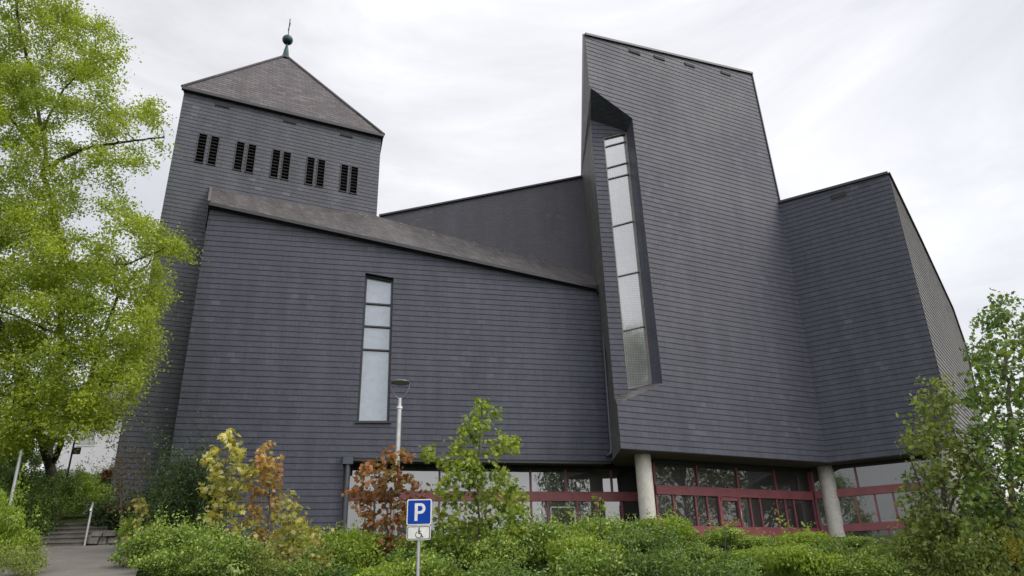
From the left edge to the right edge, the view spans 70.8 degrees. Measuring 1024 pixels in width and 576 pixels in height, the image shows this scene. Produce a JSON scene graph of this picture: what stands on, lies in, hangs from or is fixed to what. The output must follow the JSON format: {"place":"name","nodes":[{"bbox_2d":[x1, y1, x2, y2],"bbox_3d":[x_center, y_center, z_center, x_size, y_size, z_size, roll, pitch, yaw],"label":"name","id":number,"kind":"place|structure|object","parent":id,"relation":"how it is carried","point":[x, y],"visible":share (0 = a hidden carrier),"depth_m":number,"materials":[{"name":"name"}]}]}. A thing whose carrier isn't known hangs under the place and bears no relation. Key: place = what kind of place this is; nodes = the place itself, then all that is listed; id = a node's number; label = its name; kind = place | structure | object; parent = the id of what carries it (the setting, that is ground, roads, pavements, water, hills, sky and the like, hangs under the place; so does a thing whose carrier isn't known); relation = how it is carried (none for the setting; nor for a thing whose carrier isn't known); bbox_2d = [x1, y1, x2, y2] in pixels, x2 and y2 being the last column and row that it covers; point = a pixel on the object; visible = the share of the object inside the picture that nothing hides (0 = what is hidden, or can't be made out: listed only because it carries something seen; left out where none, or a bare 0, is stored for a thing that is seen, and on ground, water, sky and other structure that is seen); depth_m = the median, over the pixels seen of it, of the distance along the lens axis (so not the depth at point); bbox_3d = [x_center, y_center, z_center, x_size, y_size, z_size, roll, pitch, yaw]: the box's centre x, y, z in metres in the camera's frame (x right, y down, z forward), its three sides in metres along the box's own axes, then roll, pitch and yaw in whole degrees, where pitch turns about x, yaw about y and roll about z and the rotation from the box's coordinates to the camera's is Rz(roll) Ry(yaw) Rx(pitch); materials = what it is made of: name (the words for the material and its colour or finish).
{"place":"outdoors","nodes":[
{"label":"outdoors","id":0,"kind":"place"},
{"bbox_2d":[0,512,138,575],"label":"path","id":1,"kind":"structure","parent":0,"point":[77,560],"depth_m":13.44,"materials":[{"name":"grey concrete"}]},
{"bbox_2d":[0,477,934,575],"bbox_3d":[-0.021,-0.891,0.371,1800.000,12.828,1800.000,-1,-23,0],"label":"ground","id":2,"kind":"structure","parent":0,"point":[82,518],"depth_m":15.90,"materials":[{"name":"green plant"}]},
{"bbox_2d":[0,464,25,544],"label":"garden shrub","id":3,"kind":"object","parent":2,"relation":"on","point":[5,498],"visible":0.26,"depth_m":15.31,"materials":[{"name":"green plant"}]},
{"bbox_2d":[8,449,22,508],"bbox_3d":[-11.809,5.078,16.957,0.166,2.526,0.077,-1,-23,0],"label":"pole","id":4,"kind":"object","parent":2,"relation":"on","point":[17,471],"visible":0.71,"depth_m":17.18,"materials":[{"name":"metal"}]},
{"bbox_2d":[0,436,38,495],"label":"hedge bush","id":5,"kind":"object","parent":2,"relation":"on","point":[13,463],"visible":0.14,"depth_m":26.25,"materials":[{"name":"green plant"}]},
{"bbox_2d":[0,437,45,484],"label":"hedge bush","id":6,"kind":"object","parent":2,"relation":"on","point":[37,458],"visible":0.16,"depth_m":30.09,"materials":[{"name":"green plant"}]},
{"bbox_2d":[0,480,46,566],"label":"garden shrub","id":7,"kind":"object","parent":2,"relation":"on","point":[12,525],"visible":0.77,"depth_m":13.50,"materials":[{"name":"green plant"}]},
{"bbox_2d":[0,527,55,575],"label":"garden shrub","id":8,"kind":"object","parent":2,"relation":"on","point":[25,563],"visible":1,"depth_m":11.83,"materials":[{"name":"green plant"}]},
{"bbox_2d":[0,443,70,509],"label":"garden shrub","id":9,"kind":"object","parent":2,"relation":"on","point":[9,479],"visible":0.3,"depth_m":20.66,"materials":[{"name":"green plant"}]},
{"bbox_2d":[0,466,74,536],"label":"garden shrub","id":10,"kind":"object","parent":2,"relation":"on","point":[47,516],"visible":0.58,"depth_m":18.05,"materials":[{"name":"green plant"}]},
{"bbox_2d":[24,449,108,524],"bbox_3d":[-12.141,5.424,19.789,2.329,2.116,1.542,-1,-23,0],"label":"garden shrub","id":11,"kind":"object","parent":2,"relation":"on","point":[73,485],"visible":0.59,"depth_m":19.50,"materials":[{"name":"green plant"}]},
{"bbox_2d":[65,437,80,479],"bbox_3d":[-14.426,6.126,23.502,0.375,2.623,0.115,-9,-24,17],"label":"notice post","id":12,"kind":"object","parent":2,"relation":"on","point":[75,449],"visible":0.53,"depth_m":23.77,"materials":[{"name":"black metal"}]},
{"bbox_2d":[31,522,118,546],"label":"stone steps","id":13,"kind":"structure","parent":2,"relation":"on","point":[73,534],"depth_m":17.91,"materials":[{"name":"stone"}]},
{"bbox_2d":[39,462,113,479],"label":"hedge bush","id":14,"kind":"object","parent":2,"relation":"on","point":[71,475],"visible":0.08,"depth_m":30.92,"materials":[{"name":"green plant"}]},
{"bbox_2d":[54,460,115,517],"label":"garden shrub","id":15,"kind":"object","parent":2,"relation":"on","point":[89,491],"visible":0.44,"depth_m":21.17,"materials":[{"name":"green plant"}]},
{"bbox_2d":[83,502,93,545],"bbox_3d":[-10.692,6.046,18.157,0.099,1.462,2.304,10,-25,-26],"label":"handrail","id":16,"kind":"object","parent":2,"relation":"on","point":[89,519],"visible":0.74,"depth_m":17.32,"materials":[{"name":"metal"}]},
{"bbox_2d":[53,388,126,476],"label":"house","id":17,"kind":"structure","parent":2,"relation":"on","point":[98,450],"depth_m":45.73,"materials":[{"name":"paint"}]},
{"bbox_2d":[76,428,97,445],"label":"window","id":18,"kind":"structure","parent":17,"relation":"in","point":[82,443],"depth_m":45.95,"materials":[{"name":"glass"}]},
{"bbox_2d":[72,465,113,502],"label":"garden shrub","id":19,"kind":"object","parent":2,"relation":"on","point":[97,474],"visible":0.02,"depth_m":25.87,"materials":[{"name":"green plant"}]},
{"bbox_2d":[91,449,115,505],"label":"garden shrub","id":20,"kind":"object","parent":2,"relation":"on","point":[104,480],"visible":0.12,"depth_m":23.70,"materials":[{"name":"green plant"}]},
{"bbox_2d":[0,0,208,519],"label":"deciduous tree","id":21,"kind":"object","parent":2,"relation":"on","point":[22,410],"visible":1,"depth_m":19.67,"materials":[{"name":"green plant"}]},
{"bbox_2d":[100,465,112,478],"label":"flowering shrub","id":22,"kind":"object","parent":2,"relation":"on","point":[106,472],"visible":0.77,"depth_m":23.22,"materials":[{"name":"red plant"}]},
{"bbox_2d":[87,530,152,545],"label":"retaining wall","id":23,"kind":"structure","parent":2,"relation":"on","point":[109,537],"depth_m":17.29,"materials":[{"name":"stone"}]},
{"bbox_2d":[74,460,171,529],"bbox_3d":[-9.922,5.427,18.859,2.441,1.738,1.933,-1,-23,0],"label":"evergreen shrub","id":24,"kind":"object","parent":2,"relation":"on","point":[101,517],"visible":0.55,"depth_m":18.46,"materials":[{"name":"green plant"}]},
{"bbox_2d":[97,428,158,524],"bbox_3d":[-9.863,4.987,18.135,1.708,3.160,1.114,-18,-28,34],"label":"thin sapling","id":25,"kind":"object","parent":2,"relation":"on","point":[121,461],"visible":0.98,"depth_m":18.15,"materials":[{"name":"green plant"}]},
{"bbox_2d":[112,498,146,546],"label":"pale shrub","id":26,"kind":"object","parent":2,"relation":"on","point":[121,533],"visible":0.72,"depth_m":15.79,"materials":[{"name":"green plant"}]},
{"bbox_2d":[120,496,151,548],"bbox_3d":[-8.165,5.237,15.698,0.683,1.454,0.941,15,-28,-34],"label":"thin sapling","id":27,"kind":"object","parent":2,"relation":"on","point":[137,505],"visible":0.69,"depth_m":15.75,"materials":[{"name":"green plant"}]},
{"bbox_2d":[107,505,205,566],"bbox_3d":[-6.247,4.425,12.924,1.885,1.125,1.389,-10,-24,21],"label":"leafy shrub","id":28,"kind":"object","parent":2,"relation":"on","point":[127,552],"visible":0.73,"depth_m":12.62,"materials":[{"name":"green plant"}]},
{"bbox_2d":[135,522,203,566],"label":"leafy shrub","id":29,"kind":"object","parent":2,"relation":"on","point":[152,547],"visible":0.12,"depth_m":12.66,"materials":[{"name":"green plant"}]},
{"bbox_2d":[127,528,227,575],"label":"leafy shrub","id":30,"kind":"object","parent":2,"relation":"on","point":[165,559],"visible":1,"depth_m":11.92,"materials":[{"name":"green plant"}]},
{"bbox_2d":[177,506,229,551],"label":"leafy shrub","id":31,"kind":"object","parent":2,"relation":"on","point":[205,531],"visible":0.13,"depth_m":13.49,"materials":[{"name":"green plant"}]},
{"bbox_2d":[136,396,277,530],"bbox_3d":[-6.868,3.880,15.830,3.243,3.529,4.101,5,-24,-16],"label":"conifer shrub","id":32,"kind":"object","parent":2,"relation":"on","point":[181,493],"visible":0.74,"depth_m":15.63,"materials":[{"name":"green plant"}]},
{"bbox_2d":[180,506,264,575],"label":"leafy shrub","id":33,"kind":"object","parent":2,"relation":"on","point":[223,547],"visible":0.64,"depth_m":12.29,"materials":[{"name":"green plant"}]},
{"bbox_2d":[196,428,262,540],"bbox_3d":[-5.864,4.232,14.491,1.513,2.946,1.089,-15,-26,29],"label":"maple sapling","id":34,"kind":"object","parent":2,"relation":"on","point":[221,484],"visible":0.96,"depth_m":14.53,"materials":[{"name":"yellow plant"}]},
{"bbox_2d":[229,522,274,575],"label":"maple shrub","id":35,"kind":"object","parent":2,"relation":"on","point":[256,535],"visible":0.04,"depth_m":13.27,"materials":[{"name":"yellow plant"}]},
{"bbox_2d":[237,440,284,551],"bbox_3d":[-5.126,4.557,14.825,1.228,2.840,1.196,-1,-23,0],"label":"maple sapling","id":36,"kind":"object","parent":2,"relation":"on","point":[268,465],"visible":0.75,"depth_m":14.85,"materials":[{"name":"brown plant"}]},
{"bbox_2d":[229,515,298,575],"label":"leafy shrub","id":37,"kind":"object","parent":2,"relation":"on","point":[259,566],"visible":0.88,"depth_m":12.52,"materials":[{"name":"green plant"}]},
{"bbox_2d":[267,488,333,558],"bbox_3d":[-4.089,4.825,13.803,1.482,1.981,1.112,-1,-23,0],"label":"maple sapling","id":38,"kind":"object","parent":2,"relation":"on","point":[290,522],"visible":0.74,"depth_m":13.84,"materials":[{"name":"yellow plant"}]},
{"bbox_2d":[277,528,334,575],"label":"maple shrub","id":39,"kind":"object","parent":2,"relation":"on","point":[292,554],"visible":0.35,"depth_m":12.97,"materials":[{"name":"green plant"}]},
{"bbox_2d":[262,544,359,575],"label":"leafy shrub","id":40,"kind":"object","parent":2,"relation":"on","point":[295,569],"visible":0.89,"depth_m":12.60,"materials":[{"name":"green plant"}]},
{"bbox_2d":[284,529,340,572],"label":"leafy shrub","id":41,"kind":"object","parent":2,"relation":"on","point":[311,547],"visible":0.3,"depth_m":13.13,"materials":[{"name":"green plant"}]},
{"bbox_2d":[276,525,358,550],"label":"leafy shrub","id":42,"kind":"object","parent":2,"relation":"on","point":[295,536],"visible":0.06,"depth_m":15.91,"materials":[{"name":"green plant"}]},
{"bbox_2d":[287,524,361,570],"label":"leafy shrub","id":43,"kind":"object","parent":2,"relation":"on","point":[325,543],"visible":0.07,"depth_m":13.87,"materials":[{"name":"green plant"}]},
{"bbox_2d":[320,512,385,572],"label":"leafy shrub","id":44,"kind":"object","parent":2,"relation":"on","point":[365,550],"visible":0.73,"depth_m":14.10,"materials":[{"name":"green plant"}]},
{"bbox_2d":[318,520,395,548],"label":"leafy shrub","id":45,"kind":"object","parent":2,"relation":"on","point":[331,534],"visible":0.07,"depth_m":15.61,"materials":[{"name":"green plant"}]},
{"bbox_2d":[341,444,430,558],"bbox_3d":[-2.648,4.609,15.022,1.952,2.769,1.344,-1,-23,0],"label":"maple sapling","id":46,"kind":"object","parent":2,"relation":"on","point":[381,486],"visible":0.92,"depth_m":14.99,"materials":[{"name":"brown plant"}]},
{"bbox_2d":[348,534,445,575],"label":"leafy shrub","id":47,"kind":"object","parent":2,"relation":"on","point":[384,570],"visible":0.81,"depth_m":12.53,"materials":[{"name":"green plant"}]},
{"bbox_2d":[391,379,409,543],"bbox_3d":[-2.662,4.223,16.683,0.484,4.272,0.461,-1,-23,0],"label":"street lamp","id":48,"kind":"object","parent":2,"relation":"on","point":[400,382],"visible":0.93,"depth_m":17.08,"materials":[{"name":"metal"}]},
{"bbox_2d":[366,536,466,567],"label":"leafy shrub","id":49,"kind":"object","parent":2,"relation":"on","point":[405,554],"visible":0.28,"depth_m":13.92,"materials":[{"name":"green plant"}]},
{"bbox_2d":[406,499,431,575],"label":"parking sign","id":50,"kind":"object","parent":2,"relation":"on","point":[419,513],"visible":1,"depth_m":11.75,"materials":[{"name":"metal"}]},
{"bbox_2d":[391,521,447,551],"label":"leafy shrub","id":51,"kind":"object","parent":2,"relation":"on","point":[436,539],"visible":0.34,"depth_m":15.62,"materials":[{"name":"green plant"}]},
{"bbox_2d":[390,524,511,575],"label":"leafy shrub","id":52,"kind":"object","parent":2,"relation":"on","point":[431,562],"visible":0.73,"depth_m":12.96,"materials":[{"name":"green plant"}]},
{"bbox_2d":[437,513,499,550],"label":"leafy shrub","id":53,"kind":"object","parent":2,"relation":"on","point":[467,536],"visible":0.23,"depth_m":15.89,"materials":[{"name":"green plant"}]},
{"bbox_2d":[418,397,529,569],"bbox_3d":[-0.801,4.051,14.777,2.406,3.740,1.586,-1,-23,0],"label":"maple sapling","id":54,"kind":"object","parent":2,"relation":"on","point":[512,506],"visible":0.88,"depth_m":14.60,"materials":[{"name":"green plant"}]},
{"bbox_2d":[451,512,546,571],"bbox_3d":[-0.293,5.001,14.168,1.827,1.087,1.711,-21,-30,39],"label":"leafy shrub","id":55,"kind":"object","parent":2,"relation":"on","point":[499,551],"visible":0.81,"depth_m":13.83,"materials":[{"name":"green plant"}]},
{"bbox_2d":[457,549,559,575],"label":"leafy shrub","id":56,"kind":"object","parent":2,"relation":"on","point":[514,571],"visible":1,"depth_m":12.16,"materials":[{"name":"green plant"}]},
{"bbox_2d":[495,509,567,546],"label":"leafy shrub","id":57,"kind":"object","parent":2,"relation":"on","point":[532,523],"visible":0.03,"depth_m":15.76,"materials":[{"name":"green plant"}]},
{"bbox_2d":[497,505,576,564],"bbox_3d":[0.518,5.002,14.784,1.984,1.373,1.389,18,-29,-38],"label":"leafy shrub","id":58,"kind":"object","parent":2,"relation":"on","point":[545,531],"visible":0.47,"depth_m":14.44,"materials":[{"name":"green plant"}]},
{"bbox_2d":[108,19,1003,547],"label":"church","id":59,"kind":"structure","parent":2,"relation":"on","point":[664,301],"depth_m":26.23,"materials":[{"name":"stone"}]},
{"bbox_2d":[355,273,393,422],"bbox_3d":[-4.688,2.034,25.009,1.178,5.429,0.369,3,-23,-11],"label":"slit window","id":60,"kind":"structure","parent":59,"relation":"in","point":[376,344],"depth_m":25.08,"materials":[{"name":"glass"}]},
{"bbox_2d":[603,132,651,388],"bbox_3d":[4.251,-1.377,26.813,1.071,10.576,0.142,2,-23,-7],"label":"tall window","id":61,"kind":"structure","parent":59,"relation":"in","point":[629,279],"depth_m":26.70,"materials":[{"name":"glass"}]},
{"bbox_2d":[542,513,616,543],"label":"leafy shrub","id":62,"kind":"object","parent":2,"relation":"on","point":[571,532],"visible":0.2,"depth_m":15.66,"materials":[{"name":"green plant"}]},
{"bbox_2d":[546,523,625,575],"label":"leafy shrub","id":63,"kind":"object","parent":2,"relation":"on","point":[602,564],"visible":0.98,"depth_m":12.22,"materials":[{"name":"green plant"}]},
{"bbox_2d":[544,502,630,567],"bbox_3d":[1.363,4.875,14.014,1.733,1.311,1.578,4,-23,-13],"label":"leafy shrub","id":64,"kind":"object","parent":2,"relation":"on","point":[556,548],"visible":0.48,"depth_m":13.70,"materials":[{"name":"green plant"}]},
{"bbox_2d":[579,494,617,539],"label":"wild shoot","id":65,"kind":"object","parent":2,"relation":"on","point":[600,506],"visible":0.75,"depth_m":15.43,"materials":[{"name":"green plant"}]},
{"bbox_2d":[567,506,645,542],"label":"leafy shrub","id":66,"kind":"object","parent":2,"relation":"on","point":[614,524],"visible":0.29,"depth_m":15.96,"materials":[{"name":"green plant"}]},
{"bbox_2d":[597,510,685,556],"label":"leafy shrub","id":67,"kind":"object","parent":2,"relation":"on","point":[627,533],"visible":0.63,"depth_m":14.01,"materials":[{"name":"green plant"}]},
{"bbox_2d":[600,527,691,575],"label":"leafy shrub","id":68,"kind":"object","parent":2,"relation":"on","point":[651,564],"visible":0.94,"depth_m":12.27,"materials":[{"name":"green plant"}]},
{"bbox_2d":[649,513,677,548],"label":"wild shoot","id":69,"kind":"object","parent":2,"relation":"on","point":[661,519],"visible":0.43,"depth_m":15.48,"materials":[{"name":"green plant"}]},
{"bbox_2d":[637,506,697,545],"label":"leafy shrub","id":70,"kind":"object","parent":2,"relation":"on","point":[677,527],"visible":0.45,"depth_m":15.88,"materials":[{"name":"green plant"}]},
{"bbox_2d":[674,518,746,543],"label":"leafy shrub","id":71,"kind":"object","parent":2,"relation":"on","point":[716,534],"visible":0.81,"depth_m":15.90,"materials":[{"name":"green plant"}]},
{"bbox_2d":[679,535,743,566],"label":"leafy shrub","id":72,"kind":"object","parent":2,"relation":"on","point":[708,553],"visible":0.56,"depth_m":14.01,"materials":[{"name":"green plant"}]},
{"bbox_2d":[662,537,763,575],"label":"leafy shrub","id":73,"kind":"object","parent":2,"relation":"on","point":[738,567],"visible":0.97,"depth_m":11.94,"materials":[{"name":"green plant"}]},
{"bbox_2d":[718,524,737,551],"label":"wild shoot","id":74,"kind":"object","parent":2,"relation":"on","point":[728,528],"visible":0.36,"depth_m":15.28,"materials":[{"name":"green plant"}]},
{"bbox_2d":[727,531,783,563],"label":"leafy shrub","id":75,"kind":"object","parent":2,"relation":"on","point":[749,550],"visible":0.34,"depth_m":14.03,"materials":[{"name":"green plant"}]},
{"bbox_2d":[731,525,802,548],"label":"leafy shrub","id":76,"kind":"object","parent":2,"relation":"on","point":[742,541],"visible":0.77,"depth_m":15.58,"materials":[{"name":"green plant"}]},
{"bbox_2d":[753,510,853,575],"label":"leafy shrub","id":77,"kind":"object","parent":2,"relation":"on","point":[786,559],"visible":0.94,"depth_m":12.59,"materials":[{"name":"green plant"}]},
{"bbox_2d":[774,521,843,544],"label":"leafy shrub","id":78,"kind":"object","parent":2,"relation":"on","point":[807,535],"visible":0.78,"depth_m":15.58,"materials":[{"name":"green plant"}]},
{"bbox_2d":[788,534,857,561],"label":"leafy shrub","id":79,"kind":"object","parent":2,"relation":"on","point":[828,546],"visible":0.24,"depth_m":13.78,"materials":[{"name":"green plant"}]},
{"bbox_2d":[835,532,876,545],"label":"leafy shrub","id":80,"kind":"object","parent":2,"relation":"on","point":[861,540],"visible":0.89,"depth_m":15.51,"materials":[{"name":"green plant"}]},
{"bbox_2d":[806,534,919,575],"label":"leafy shrub","id":81,"kind":"object","parent":2,"relation":"on","point":[867,566],"visible":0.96,"depth_m":12.07,"materials":[{"name":"green plant"}]},
{"bbox_2d":[852,537,900,559],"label":"leafy shrub","id":82,"kind":"object","parent":2,"relation":"on","point":[878,550],"visible":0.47,"depth_m":14.14,"materials":[{"name":"green plant"}]},
{"bbox_2d":[880,521,935,550],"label":"leafy shrub","id":83,"kind":"object","parent":2,"relation":"on","point":[899,530],"visible":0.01,"depth_m":14.54,"materials":[{"name":"green plant"}]},
{"bbox_2d":[872,539,945,575],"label":"leafy shrub","id":84,"kind":"object","parent":2,"relation":"on","point":[927,562],"visible":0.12,"depth_m":12.67,"materials":[{"name":"green plant"}]},
{"bbox_2d":[880,503,1001,575],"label":"leafy shrub","id":85,"kind":"object","parent":2,"relation":"on","point":[913,563],"visible":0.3,"depth_m":12.33,"materials":[{"name":"green plant"}]},
{"bbox_2d":[885,374,1001,561],"bbox_3d":[7.922,3.576,13.284,2.824,4.050,1.760,18,-29,-38],"label":"young tree","id":86,"kind":"object","parent":2,"relation":"on","point":[932,477],"visible":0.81,"depth_m":13.02,"materials":[{"name":"green plant"}]},
{"bbox_2d":[907,477,1001,561],"bbox_3d":[8.468,4.382,13.619,1.857,1.854,1.429,-3,-23,3],"label":"leafy shrub","id":87,"kind":"object","parent":2,"relation":"on","point":[933,519],"visible":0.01,"depth_m":13.75,"materials":[{"name":"green plant"}]},
{"bbox_2d":[929,504,1020,575],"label":"leafy shrub","id":88,"kind":"object","parent":2,"relation":"on","point":[971,546],"visible":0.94,"depth_m":11.38,"materials":[{"name":"green plant"}]},
{"bbox_2d":[929,471,1023,575],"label":"leafy shrub","id":89,"kind":"object","parent":2,"relation":"on","point":[1006,524],"visible":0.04,"depth_m":12.68,"materials":[{"name":"green plant"}]},
{"bbox_2d":[949,287,1023,575],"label":"young tree","id":90,"kind":"object","parent":2,"relation":"on","point":[1012,467],"visible":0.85,"depth_m":12.27,"materials":[{"name":"green plant"}]},
{"bbox_2d":[956,468,1023,575],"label":"leafy shrub","id":91,"kind":"object","parent":2,"relation":"on","point":[1021,552],"visible":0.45,"depth_m":11.44,"materials":[{"name":"green plant"}]},
{"bbox_2d":[977,522,1023,569],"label":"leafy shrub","id":92,"kind":"object","parent":2,"relation":"on","point":[1012,550],"visible":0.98,"depth_m":11.15,"materials":[{"name":"green plant"}]},
{"bbox_2d":[0,0,1023,502],"label":"sky","id":93,"kind":"structure","parent":0,"point":[468,98],"materials":[{"name":"white"}]}
]}

